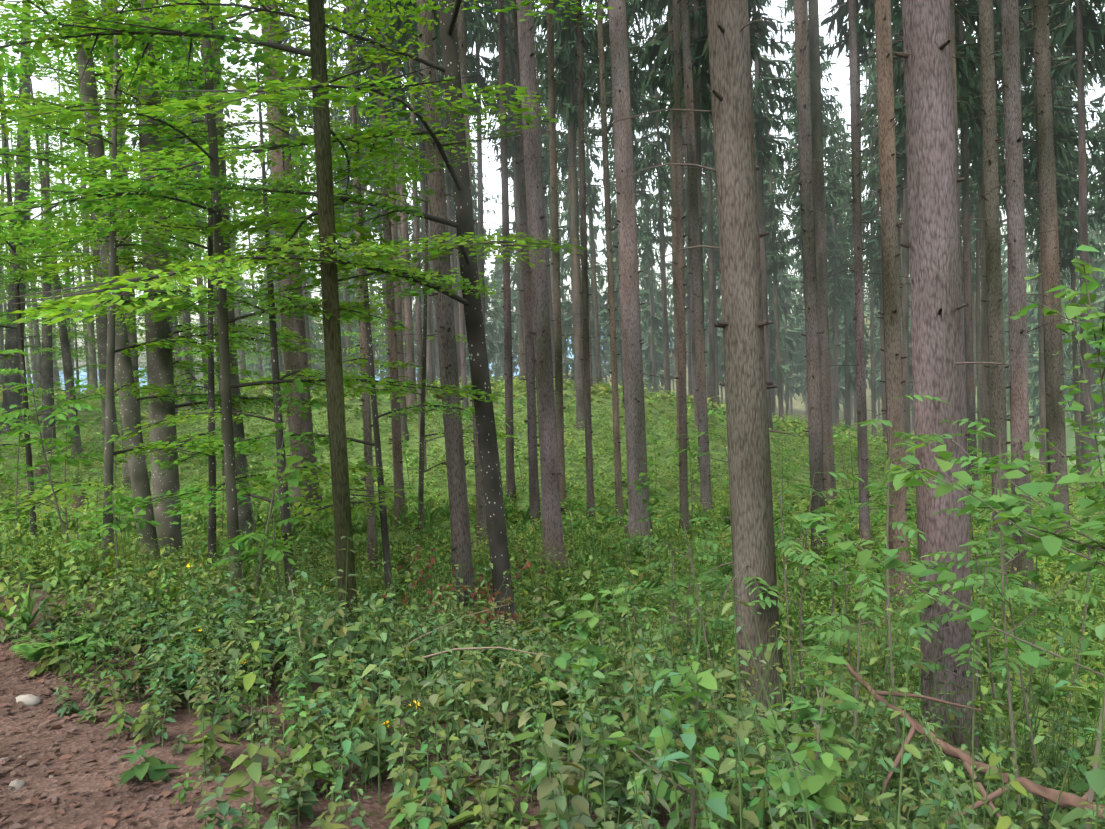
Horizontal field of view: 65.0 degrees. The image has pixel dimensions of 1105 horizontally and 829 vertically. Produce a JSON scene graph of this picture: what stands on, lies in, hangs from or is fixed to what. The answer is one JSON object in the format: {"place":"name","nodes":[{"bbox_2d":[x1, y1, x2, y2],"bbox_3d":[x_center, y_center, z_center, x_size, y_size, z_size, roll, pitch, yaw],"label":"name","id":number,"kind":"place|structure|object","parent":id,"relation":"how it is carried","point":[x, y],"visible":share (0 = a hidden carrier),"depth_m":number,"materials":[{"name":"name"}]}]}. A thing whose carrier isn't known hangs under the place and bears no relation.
{"place":"outdoors","nodes":[
{"label":"outdoors","id":0,"kind":"place"},
{"bbox_2d":[26,331,673,393],"bbox_3d":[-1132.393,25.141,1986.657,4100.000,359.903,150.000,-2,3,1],"label":"distant terrain hills","id":1,"kind":"structure","parent":0,"point":[141,384],"depth_m":2041.90,"materials":[{"name":"stone"}]},
{"bbox_2d":[0,275,1104,828],"bbox_3d":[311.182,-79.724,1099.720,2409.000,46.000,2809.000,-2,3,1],"label":"forest ground","id":2,"kind":"structure","parent":0,"point":[94,807],"depth_m":5.69,"materials":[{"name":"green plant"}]},
{"bbox_2d":[0,694,54,789],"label":"path stones","id":3,"kind":"object","parent":2,"relation":"on","point":[30,700],"visible":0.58,"depth_m":4.63,"materials":[{"name":"stone"}]},
{"bbox_2d":[34,464,303,526],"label":"tree stumps","id":4,"kind":"object","parent":2,"relation":"on","point":[41,471],"visible":0.21,"depth_m":21.07,"materials":[{"name":"brown wood"}]},
{"bbox_2d":[0,526,544,828],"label":"dead leaves","id":5,"kind":"object","parent":2,"relation":"on","point":[165,792],"visible":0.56,"depth_m":4.00,"materials":[{"name":"brown plant"}]},
{"bbox_2d":[0,0,613,659],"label":"beech","id":6,"kind":"object","parent":2,"relation":"on","point":[168,110],"depth_m":8.47,"materials":[{"name":"green plant"}]},
{"bbox_2d":[404,550,525,654],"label":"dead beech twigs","id":7,"kind":"object","parent":2,"relation":"on","point":[477,596],"visible":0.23,"depth_m":7.70,"materials":[{"name":"brown wood"}]},
{"bbox_2d":[0,245,1104,828],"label":"saplings","id":8,"kind":"object","parent":2,"relation":"on","point":[824,777],"depth_m":5.00,"materials":[{"name":"green plant"}]},
{"bbox_2d":[0,374,1104,828],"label":"undergrowth herbs","id":9,"kind":"object","parent":2,"relation":"on","point":[178,676],"visible":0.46,"depth_m":5.25,"materials":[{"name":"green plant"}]},
{"bbox_2d":[120,0,1104,817],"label":"spruce","id":10,"kind":"object","parent":2,"relation":"on","point":[933,258],"depth_m":17.40,"materials":[{"name":"brown plant"}]},
{"bbox_2d":[288,574,1104,828],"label":"fallen branch","id":11,"kind":"object","parent":2,"relation":"on","point":[1066,800],"visible":0.71,"depth_m":3.87,"materials":[{"name":"brown wood"}]},
{"bbox_2d":[0,0,1104,386],"label":"sky","id":12,"kind":"structure","parent":0,"point":[840,77],"materials":[{"name":"white"}]},
{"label":"flower stems","id":13,"kind":"object","parent":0,"visible":0},
{"bbox_2d":[186,564,420,728],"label":"yellow flowers","id":14,"kind":"object","parent":13,"relation":"on","point":[245,661],"visible":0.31,"depth_m":4.16,"materials":[{"name":"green plant"}]}
]}

